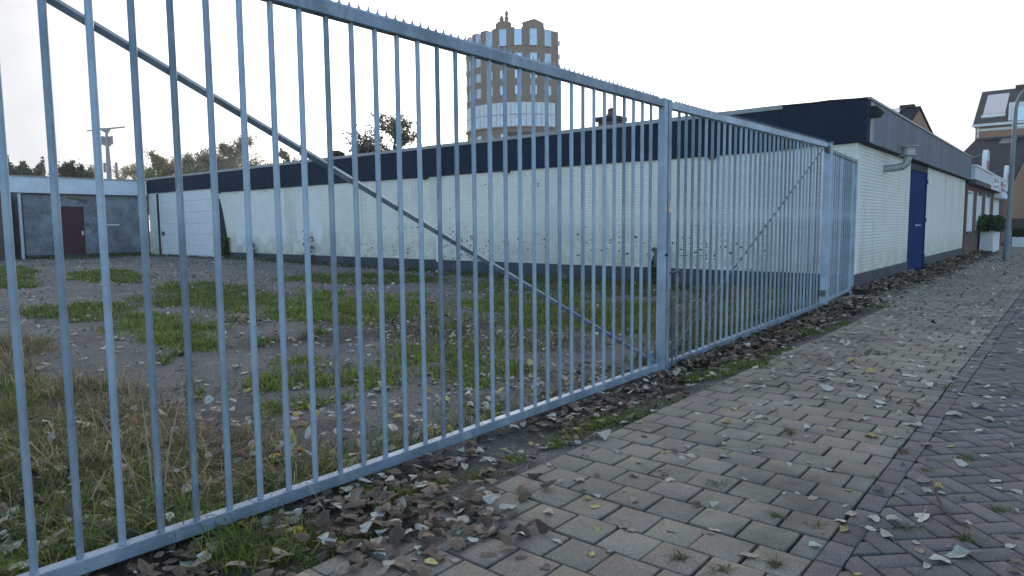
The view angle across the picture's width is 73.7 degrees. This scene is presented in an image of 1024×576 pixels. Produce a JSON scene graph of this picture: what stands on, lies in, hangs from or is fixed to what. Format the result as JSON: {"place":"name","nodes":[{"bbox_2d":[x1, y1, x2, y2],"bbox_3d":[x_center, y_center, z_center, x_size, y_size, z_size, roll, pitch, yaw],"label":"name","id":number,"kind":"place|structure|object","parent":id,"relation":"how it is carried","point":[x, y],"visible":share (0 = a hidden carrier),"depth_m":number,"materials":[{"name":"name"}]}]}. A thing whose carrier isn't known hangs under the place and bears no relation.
{"place":"outdoors","nodes":[
{"label":"outdoors","id":0,"kind":"place"},
{"bbox_2d":[0,255,882,575],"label":"yard","id":1,"kind":"structure","parent":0,"point":[94,353],"depth_m":6.75,"materials":[{"name":"plant"}]},
{"bbox_2d":[2,505,19,517],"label":"fallen leaf","id":2,"kind":"object","parent":1,"relation":"on","point":[8,514],"visible":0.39,"depth_m":3.33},
{"bbox_2d":[9,175,150,258],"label":"rendered shed","id":3,"kind":"structure","parent":1,"relation":"on","point":[31,208],"depth_m":28.75,"materials":[{"name":"concrete"}]},
{"bbox_2d":[61,207,85,253],"bbox_3d":[-18.494,-2.348,28.760,0.130,2.090,0.880,4,7,39],"label":"door","id":4,"kind":"structure","parent":3,"relation":"in","point":[72,218],"depth_m":28.78,"materials":[{"name":"red paint"}]},
{"bbox_2d":[99,381,183,508],"bbox_3d":[-1.843,0.797,3.434,0.235,0.622,0.304,1,6,20],"label":"dry stalk","id":5,"kind":"object","parent":1,"relation":"on","point":[148,450],"visible":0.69,"depth_m":3.44,"materials":[{"name":"plant"}]},
{"bbox_2d":[180,560,194,566],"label":"fallen leaf","id":6,"kind":"object","parent":1,"relation":"on","point":[186,563],"visible":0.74,"depth_m":2.82,"materials":[{"name":"plant"}]},
{"bbox_2d":[220,237,229,256],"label":"tall weed","id":7,"kind":"object","parent":1,"relation":"on","point":[225,246],"visible":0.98,"depth_m":26.55,"materials":[{"name":"green plant"}]},
{"bbox_2d":[236,517,258,524],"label":"fallen leaf","id":8,"kind":"object","parent":1,"relation":"on","point":[242,521],"visible":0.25,"depth_m":3.23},
{"bbox_2d":[286,525,306,534],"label":"fallen leaf","id":9,"kind":"object","parent":1,"relation":"on","point":[300,528],"visible":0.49,"depth_m":3.01,"materials":[{"name":"plant"}]},
{"bbox_2d":[0,0,667,575],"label":"swing gate","id":10,"kind":"structure","parent":1,"relation":"on","point":[124,548],"depth_m":3.53,"materials":[{"name":"metal"}]},
{"bbox_2d":[366,527,388,535],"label":"fallen leaf","id":11,"kind":"object","parent":1,"relation":"on","point":[381,531],"visible":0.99,"depth_m":2.93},
{"bbox_2d":[0,278,798,556],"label":"dry grass","id":12,"kind":"structure","parent":1,"relation":"on","point":[6,350],"depth_m":4.41,"materials":[{"name":"plant"}]},
{"bbox_2d":[0,250,818,575],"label":"yard grass","id":13,"kind":"structure","parent":1,"relation":"on","point":[164,338],"depth_m":7.25,"materials":[{"name":"plant"}]},
{"bbox_2d":[475,447,483,457],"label":"fallen leaf","id":14,"kind":"object","parent":1,"relation":"on","point":[478,449],"visible":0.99,"depth_m":4.15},
{"bbox_2d":[0,249,1023,575],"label":"leaf litter","id":15,"kind":"object","parent":1,"relation":"on","point":[424,515],"visible":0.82,"depth_m":4.02,"materials":[{"name":"brown plant"}]},
{"bbox_2d":[345,493,358,499],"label":"fallen leaf","id":16,"kind":"object","parent":15,"relation":"on","point":[349,495],"visible":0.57,"depth_m":3.49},
{"bbox_2d":[176,298,889,575],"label":"verge grass","id":17,"kind":"structure","parent":1,"relation":"on","point":[239,548],"depth_m":3.04,"materials":[{"name":"plant"}]},
{"bbox_2d":[647,247,671,282],"bbox_3d":[3.158,-0.485,14.760,0.433,0.839,0.614,4,7,39],"label":"tall weed","id":18,"kind":"object","parent":1,"relation":"on","point":[654,274],"visible":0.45,"depth_m":14.70,"materials":[{"name":"green plant"}]},
{"bbox_2d":[819,142,833,304],"bbox_3d":[4.749,-0.784,10.353,0.180,2.812,0.245,4,7,39],"label":"gate post","id":19,"kind":"object","parent":1,"relation":"on","point":[826,218],"visible":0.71,"depth_m":10.31,"materials":[{"name":"metal"}]},
{"bbox_2d":[663,99,827,370],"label":"swing gate","id":20,"kind":"structure","parent":19,"relation":"attached to","point":[693,111],"depth_m":7.74,"materials":[{"name":"metal"}]},
{"bbox_2d":[828,150,857,300],"bbox_3d":[5.501,-0.953,11.408,0.059,2.540,2.463,3,6,35],"label":"bar fence panel","id":21,"kind":"object","parent":1,"relation":"on","point":[843,245],"visible":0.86,"depth_m":11.48,"materials":[{"name":"metal"}]},
{"bbox_2d":[0,0,1023,230],"label":"sky","id":22,"kind":"structure","parent":0,"point":[939,57],"materials":[{"name":"white"}]},
{"bbox_2d":[296,245,1023,575],"bbox_3d":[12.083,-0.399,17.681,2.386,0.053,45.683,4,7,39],"label":"pavement","id":23,"kind":"structure","parent":0,"point":[657,512],"depth_m":3.72,"materials":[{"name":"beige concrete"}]},
{"bbox_2d":[510,555,527,558],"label":"fallen leaf","id":24,"kind":"object","parent":23,"relation":"on","point":[520,556],"visible":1,"depth_m":2.72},
{"bbox_2d":[539,563,549,568],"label":"fallen leaf","id":25,"kind":"object","parent":23,"relation":"on","point":[545,566],"visible":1,"depth_m":2.64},
{"bbox_2d":[146,96,972,293],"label":"warehouse","id":26,"kind":"structure","parent":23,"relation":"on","point":[912,177],"depth_m":16.93,"materials":[{"name":"white paint"}]},
{"bbox_2d":[160,189,212,256],"bbox_3d":[-13.821,-2.731,28.930,4.680,2.800,0.130,4,7,39],"label":"garage door","id":27,"kind":"structure","parent":26,"relation":"in","point":[197,203],"depth_m":28.64,"materials":[{"name":"white paint"}]},
{"bbox_2d":[907,170,918,269],"bbox_3d":[9.914,-1.614,16.880,0.122,2.548,1.095,4,7,39],"label":"door","id":28,"kind":"structure","parent":26,"relation":"in","point":[914,174],"depth_m":16.93,"materials":[{"name":"blue paint"}]},
{"bbox_2d":[914,172,925,270],"bbox_3d":[10.627,-1.700,17.739,0.122,2.548,1.105,4,7,39],"label":"door","id":29,"kind":"structure","parent":26,"relation":"in","point":[921,176],"depth_m":17.72,"materials":[{"name":"blue paint"}]},
{"bbox_2d":[585,429,611,439],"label":"fallen leaf","id":30,"kind":"object","parent":23,"relation":"on","point":[604,434],"visible":1,"depth_m":4.22,"materials":[{"name":"plant"}]},
{"bbox_2d":[616,518,628,527],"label":"fallen leaf","id":31,"kind":"object","parent":23,"relation":"on","point":[620,523],"visible":1,"depth_m":3.01,"materials":[{"name":"plant"}]},
{"bbox_2d":[661,544,698,568],"bbox_3d":[0.671,1.060,2.695,0.242,0.037,0.194,4,7,39],"label":"grass tuft","id":32,"kind":"object","parent":23,"relation":"on","point":[680,556],"visible":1,"depth_m":2.71,"materials":[{"name":"plant"}]},
{"bbox_2d":[690,501,706,506],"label":"fallen leaf","id":33,"kind":"object","parent":23,"relation":"on","point":[697,503],"visible":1,"depth_m":3.20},
{"bbox_2d":[704,501,719,507],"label":"fallen leaf","id":34,"kind":"object","parent":23,"relation":"on","point":[712,504],"visible":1,"depth_m":3.19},
{"bbox_2d":[704,477,735,490],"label":"grass tuft","id":35,"kind":"object","parent":23,"relation":"on","point":[712,481],"visible":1,"depth_m":3.46,"materials":[{"name":"plant"}]},
{"bbox_2d":[700,563,741,575],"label":"grass tuft","id":36,"kind":"object","parent":23,"relation":"on","point":[725,569],"visible":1,"depth_m":2.60,"materials":[{"name":"plant"}]},
{"bbox_2d":[733,551,758,556],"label":"fallen leaf","id":37,"kind":"object","parent":23,"relation":"on","point":[747,554],"visible":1,"depth_m":2.72,"materials":[{"name":"plant"}]},
{"bbox_2d":[757,549,785,571],"bbox_3d":[1.018,1.062,2.674,0.126,0.029,0.234,0,5,1],"label":"grass tuft","id":38,"kind":"object","parent":23,"relation":"on","point":[775,562],"visible":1,"depth_m":2.65,"materials":[{"name":"plant"}]},
{"bbox_2d":[754,509,790,520],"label":"grass tuft","id":39,"kind":"object","parent":23,"relation":"on","point":[775,514],"visible":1,"depth_m":3.08,"materials":[{"name":"plant"}]},
{"bbox_2d":[781,426,798,435],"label":"grass tuft","id":40,"kind":"object","parent":23,"relation":"on","point":[791,432],"visible":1,"depth_m":4.31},
{"bbox_2d":[806,540,821,547],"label":"fallen leaf","id":41,"kind":"object","parent":23,"relation":"on","point":[812,543],"visible":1,"depth_m":2.79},
{"bbox_2d":[800,519,836,530],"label":"grass tuft","id":42,"kind":"object","parent":23,"relation":"on","point":[819,525],"visible":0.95,"depth_m":2.97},
{"bbox_2d":[818,385,836,390],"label":"fallen leaf","id":43,"kind":"object","parent":23,"relation":"on","point":[827,387],"visible":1,"depth_m":5.36,"materials":[{"name":"plant"}]},
{"bbox_2d":[864,432,878,440],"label":"fallen leaf","id":44,"kind":"object","parent":23,"relation":"on","point":[870,434],"visible":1,"depth_m":4.24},
{"bbox_2d":[901,373,918,376],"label":"fallen leaf","id":45,"kind":"object","parent":23,"relation":"on","point":[908,375],"visible":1,"depth_m":5.82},
{"bbox_2d":[803,291,1023,575],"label":"kerb","id":46,"kind":"structure","parent":23,"relation":"on","point":[834,556],"depth_m":3.54,"materials":[{"name":"concrete"}]},
{"bbox_2d":[840,525,848,531],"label":"fallen leaf","id":47,"kind":"object","parent":46,"relation":"on","point":[843,528],"visible":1,"depth_m":2.94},
{"bbox_2d":[844,510,855,515],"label":"fallen leaf","id":48,"kind":"object","parent":46,"relation":"on","point":[850,512],"visible":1,"depth_m":3.10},
{"bbox_2d":[871,484,883,490],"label":"fallen leaf","id":49,"kind":"object","parent":46,"relation":"on","point":[877,486],"visible":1,"depth_m":3.35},
{"bbox_2d":[893,446,923,454],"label":"grass tuft","id":50,"kind":"object","parent":46,"relation":"on","point":[905,451],"visible":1,"depth_m":3.92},
{"bbox_2d":[902,422,930,427],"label":"fallen leaf","id":51,"kind":"object","parent":23,"relation":"on","point":[918,424],"visible":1,"depth_m":4.43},
{"bbox_2d":[962,164,1008,253],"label":"shop","id":52,"kind":"structure","parent":23,"relation":"on","point":[986,193],"depth_m":26.81,"materials":[{"name":"white brick"}]},
{"bbox_2d":[966,190,973,233],"bbox_3d":[16.934,-2.796,25.257,0.160,1.580,1.950,4,7,39],"label":"window","id":53,"kind":"structure","parent":52,"relation":"in","point":[970,196],"depth_m":25.51,"materials":[{"name":"glass"}]},
{"bbox_2d":[975,193,981,232],"bbox_3d":[18.780,-3.018,27.482,0.160,1.580,2.150,4,7,39],"label":"window","id":54,"kind":"structure","parent":52,"relation":"in","point":[979,198],"depth_m":27.53,"materials":[{"name":"glass"}]},
{"bbox_2d":[973,150,989,172],"bbox_3d":[18.249,-4.994,27.172,1.174,0.920,0.920,4,7,39],"label":"round sign","id":55,"kind":"object","parent":52,"relation":"on","point":[985,158],"visible":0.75,"depth_m":26.56,"materials":[{"name":"white paint"}]},
{"bbox_2d":[985,195,989,214],"bbox_3d":[20.866,-3.269,29.995,0.160,1.580,2.400,4,7,39],"label":"window","id":56,"kind":"structure","parent":52,"relation":"in","point":[987,200],"depth_m":30.30,"materials":[{"name":"glass"}]},
{"bbox_2d":[993,198,998,216],"bbox_3d":[23.485,-3.195,33.237,0.050,2.350,3.360,4,7,39],"label":"shop door","id":57,"kind":"structure","parent":52,"relation":"in","point":[996,201],"depth_m":33.24,"materials":[{"name":"white paint"}]},
{"bbox_2d":[992,165,1008,183],"bbox_3d":[24.649,-5.763,34.882,1.174,0.920,0.920,4,7,39],"label":"round sign","id":58,"kind":"object","parent":52,"relation":"on","point":[1006,172],"visible":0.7,"depth_m":34.29,"materials":[{"name":"white paint"}]},
{"bbox_2d":[979,230,999,251],"bbox_3d":[20.015,-2.002,28.585,0.444,0.950,2.860,4,7,39],"label":"planter box","id":59,"kind":"object","parent":23,"relation":"on","point":[989,240],"visible":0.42,"depth_m":27.54,"materials":[{"name":"white paint"}]},
{"bbox_2d":[977,214,1005,231],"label":"shrub","id":60,"kind":"object","parent":59,"relation":"in","point":[988,223],"visible":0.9,"depth_m":27.25,"materials":[{"name":"green plant"}]},
{"bbox_2d":[1002,89,1023,260],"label":"lamp post","id":61,"kind":"object","parent":23,"relation":"on","point":[1007,243],"visible":0.93,"depth_m":22.22,"materials":[{"name":"metal"}]},
{"bbox_2d":[1005,236,1008,246],"bbox_3d":[16.210,-1.512,22.356,0.100,0.350,0.020,4,7,39],"label":"service door","id":62,"kind":"structure","parent":61,"relation":"in","point":[1006,237],"depth_m":22.35,"materials":[{"name":"grey paint"}]},
{"bbox_2d":[1012,237,1023,246],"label":"planter box","id":63,"kind":"object","parent":23,"relation":"on","point":[1017,241],"visible":0.96,"depth_m":33.80,"materials":[{"name":"white paint"}]},
{"bbox_2d":[1011,227,1023,236],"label":"shrub","id":64,"kind":"object","parent":63,"relation":"in","point":[1019,232],"visible":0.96,"depth_m":33.88,"materials":[{"name":"green plant"}]},
{"bbox_2d":[838,301,1023,575],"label":"street paving","id":65,"kind":"structure","parent":0,"point":[875,553],"depth_m":3.32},
{"bbox_2d":[859,525,877,530],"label":"fallen leaf","id":66,"kind":"object","parent":65,"relation":"on","point":[868,527],"visible":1,"depth_m":2.94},
{"bbox_2d":[868,514,879,521],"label":"fallen leaf","id":67,"kind":"object","parent":65,"relation":"on","point":[876,518],"visible":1,"depth_m":3.05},
{"bbox_2d":[880,528,895,543],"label":"fallen leaf","id":68,"kind":"object","parent":65,"relation":"on","point":[884,533],"visible":1,"depth_m":2.88,"materials":[{"name":"plant"}]},
{"bbox_2d":[879,514,901,521],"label":"fallen leaf","id":69,"kind":"object","parent":65,"relation":"on","point":[888,516],"visible":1,"depth_m":3.02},
{"bbox_2d":[882,521,930,532],"bbox_3d":[1.703,1.028,2.944,0.210,0.036,0.176,-1,5,0],"label":"grass tuft","id":70,"kind":"object","parent":65,"relation":"on","point":[902,527],"visible":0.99,"depth_m":2.95,"materials":[{"name":"plant"}]},
{"bbox_2d":[904,464,937,476],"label":"grass tuft","id":71,"kind":"object","parent":65,"relation":"on","point":[925,469],"visible":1,"depth_m":3.63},
{"bbox_2d":[914,509,929,522],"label":"fallen leaf","id":72,"kind":"object","parent":65,"relation":"on","point":[922,517],"visible":1,"depth_m":3.06,"materials":[{"name":"plant"}]},
{"bbox_2d":[914,477,932,483],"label":"fallen leaf","id":73,"kind":"object","parent":65,"relation":"on","point":[921,479],"visible":1,"depth_m":3.48,"materials":[{"name":"plant"}]},
{"bbox_2d":[922,487,931,492],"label":"fallen leaf","id":74,"kind":"object","parent":65,"relation":"on","point":[926,489],"visible":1,"depth_m":3.35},
{"bbox_2d":[923,562,931,568],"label":"fallen leaf","id":75,"kind":"object","parent":65,"relation":"on","point":[926,565],"visible":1,"depth_m":2.62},
{"bbox_2d":[929,554,950,562],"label":"fallen leaf","id":76,"kind":"object","parent":65,"relation":"on","point":[936,557],"visible":1,"depth_m":2.66,"materials":[{"name":"plant"}]},
{"bbox_2d":[934,488,970,527],"bbox_3d":[1.979,0.994,3.100,0.043,0.047,0.349,0,5,11],"label":"twig","id":77,"kind":"object","parent":65,"relation":"on","point":[942,505],"visible":1,"depth_m":3.10,"materials":[{"name":"wood"}]},
{"bbox_2d":[946,410,960,415],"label":"fallen leaf","id":78,"kind":"object","parent":65,"relation":"on","point":[950,412],"visible":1,"depth_m":4.64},
{"bbox_2d":[944,545,982,557],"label":"fallen leaf","id":79,"kind":"object","parent":65,"relation":"on","point":[956,552],"visible":1,"depth_m":2.71,"materials":[{"name":"plant"}]},
{"bbox_2d":[952,458,974,467],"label":"fallen leaf","id":80,"kind":"object","parent":65,"relation":"on","point":[960,462],"visible":1,"depth_m":3.69,"materials":[{"name":"plant"}]},
{"bbox_2d":[944,530,983,546],"bbox_3d":[1.883,1.034,2.834,0.190,0.039,0.242,-2,6,-17],"label":"grass tuft","id":81,"kind":"object","parent":65,"relation":"on","point":[967,538],"visible":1,"depth_m":2.85,"materials":[{"name":"plant"}]},
{"bbox_2d":[952,453,980,460],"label":"grass tuft","id":82,"kind":"object","parent":65,"relation":"on","point":[965,456],"visible":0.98,"depth_m":3.83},
{"bbox_2d":[970,402,983,406],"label":"fallen leaf","id":83,"kind":"object","parent":65,"relation":"on","point":[974,404],"visible":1,"depth_m":4.82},
{"bbox_2d":[983,504,1020,518],"bbox_3d":[2.248,1.011,3.106,0.222,0.032,0.157,4,7,39],"label":"grass tuft","id":84,"kind":"object","parent":65,"relation":"on","point":[1000,510],"visible":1,"depth_m":3.12,"materials":[{"name":"plant"}]},
{"bbox_2d":[1003,532,1023,539],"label":"fallen leaf","id":85,"kind":"object","parent":65,"relation":"on","point":[1013,536],"visible":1,"depth_m":2.85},
{"bbox_2d":[1011,487,1022,494],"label":"fallen leaf","id":86,"kind":"object","parent":65,"relation":"on","point":[1018,491],"visible":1,"depth_m":3.33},
{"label":"ground","id":87,"kind":"structure","parent":0,"visible":0},
{"bbox_2d":[0,193,5,259],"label":"brick shed","id":88,"kind":"structure","parent":87,"relation":"on","point":[2,251],"depth_m":26.50,"materials":[{"name":"black brick"}]},
{"bbox_2d":[7,155,46,175],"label":"distant wood","id":89,"kind":"object","parent":87,"relation":"on","point":[23,169],"visible":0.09,"depth_m":66.13,"materials":[{"name":"green plant"}]},
{"bbox_2d":[48,159,93,177],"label":"evergreen shrub","id":90,"kind":"object","parent":87,"relation":"on","point":[67,169],"visible":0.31,"depth_m":59.80,"materials":[{"name":"green plant"}]},
{"bbox_2d":[85,165,94,177],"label":"evergreen shrub","id":91,"kind":"object","parent":87,"relation":"on","point":[91,168],"visible":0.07,"depth_m":66.76,"materials":[{"name":"green plant"}]},
{"bbox_2d":[86,126,124,178],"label":"telecom mast","id":92,"kind":"object","parent":87,"relation":"on","point":[106,141],"visible":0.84,"depth_m":149.62,"materials":[{"name":"metal"}]},
{"bbox_2d":[107,165,149,219],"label":"bare tree","id":93,"kind":"object","parent":87,"relation":"on","point":[124,174],"visible":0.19,"depth_m":94.86,"materials":[{"name":"grey plant"}]},
{"bbox_2d":[119,163,156,179],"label":"autumn tree","id":94,"kind":"object","parent":87,"relation":"on","point":[130,174],"visible":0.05,"depth_m":87.40,"materials":[{"name":"green plant"}]},
{"bbox_2d":[125,148,186,216],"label":"autumn tree","id":95,"kind":"object","parent":87,"relation":"on","point":[161,166],"visible":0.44,"depth_m":80.82,"materials":[{"name":"green plant"}]},
{"bbox_2d":[152,150,224,173],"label":"autumn tree","id":96,"kind":"object","parent":87,"relation":"on","point":[186,160],"visible":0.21,"depth_m":89.36,"materials":[{"name":"green plant"}]},
{"bbox_2d":[184,129,272,173],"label":"autumn tree","id":97,"kind":"object","parent":87,"relation":"on","point":[233,155],"visible":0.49,"depth_m":83.13,"materials":[{"name":"green plant"}]},
{"bbox_2d":[279,147,313,162],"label":"bare tree","id":98,"kind":"object","parent":87,"relation":"on","point":[285,155],"visible":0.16,"depth_m":61.64,"materials":[{"name":"green plant"}]},
{"bbox_2d":[348,144,381,154],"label":"pine tree","id":99,"kind":"object","parent":87,"relation":"on","point":[361,150],"visible":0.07,"depth_m":49.01,"materials":[{"name":"green plant"}]},
{"bbox_2d":[340,108,427,152],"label":"tree","id":100,"kind":"object","parent":87,"relation":"on","point":[406,138],"visible":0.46,"depth_m":49.18,"materials":[{"name":"green plant"}]},
{"bbox_2d":[465,11,559,140],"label":"tower block","id":101,"kind":"structure","parent":87,"relation":"on","point":[534,37],"depth_m":139.56,"materials":[{"name":"beige brick"}]},
{"bbox_2d":[476,34,480,43],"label":"window","id":102,"kind":"structure","parent":101,"relation":"in","point":[478,37],"depth_m":141.78,"materials":[{"name":"glass"}]},
{"bbox_2d":[476,59,480,67],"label":"window","id":103,"kind":"structure","parent":101,"relation":"in","point":[478,62],"depth_m":142.34,"materials":[{"name":"glass"}]},
{"bbox_2d":[476,74,480,82],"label":"window","id":104,"kind":"structure","parent":101,"relation":"in","point":[478,77],"depth_m":142.65,"materials":[{"name":"glass"}]},
{"bbox_2d":[486,31,491,46],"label":"window","id":105,"kind":"structure","parent":101,"relation":"in","point":[488,34],"depth_m":139.93,"materials":[{"name":"glass"}]},
{"bbox_2d":[499,29,505,45],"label":"window","id":106,"kind":"structure","parent":101,"relation":"in","point":[502,33],"depth_m":138.57,"materials":[{"name":"glass"}]},
{"bbox_2d":[514,28,521,44],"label":"window","id":107,"kind":"structure","parent":101,"relation":"in","point":[517,31],"depth_m":137.89,"materials":[{"name":"glass"}]},
{"bbox_2d":[530,28,536,44],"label":"window","id":108,"kind":"structure","parent":101,"relation":"in","point":[533,31],"depth_m":138.06,"materials":[{"name":"glass"}]},
{"bbox_2d":[530,53,536,60],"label":"window","id":109,"kind":"structure","parent":101,"relation":"in","point":[531,54],"depth_m":138.43,"materials":[{"name":"glass"}]},
{"bbox_2d":[544,29,550,46],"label":"window","id":110,"kind":"structure","parent":101,"relation":"in","point":[547,33],"depth_m":139.04,"materials":[{"name":"glass"}]},
{"bbox_2d":[545,53,550,63],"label":"window","id":111,"kind":"structure","parent":101,"relation":"in","point":[547,56],"depth_m":139.42,"materials":[{"name":"glass"}]},
{"bbox_2d":[893,104,933,133],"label":"gabled house","id":112,"kind":"structure","parent":87,"relation":"on","point":[914,113],"depth_m":37.12,"materials":[{"name":"brown brick"}]},
{"bbox_2d":[964,135,1023,242],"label":"house wing","id":113,"kind":"structure","parent":87,"relation":"on","point":[999,148],"depth_m":46.89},
{"bbox_2d":[972,84,1023,140],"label":"terrace house","id":114,"kind":"structure","parent":87,"relation":"on","point":[994,114],"depth_m":55.71,"materials":[{"name":"brown brick"}]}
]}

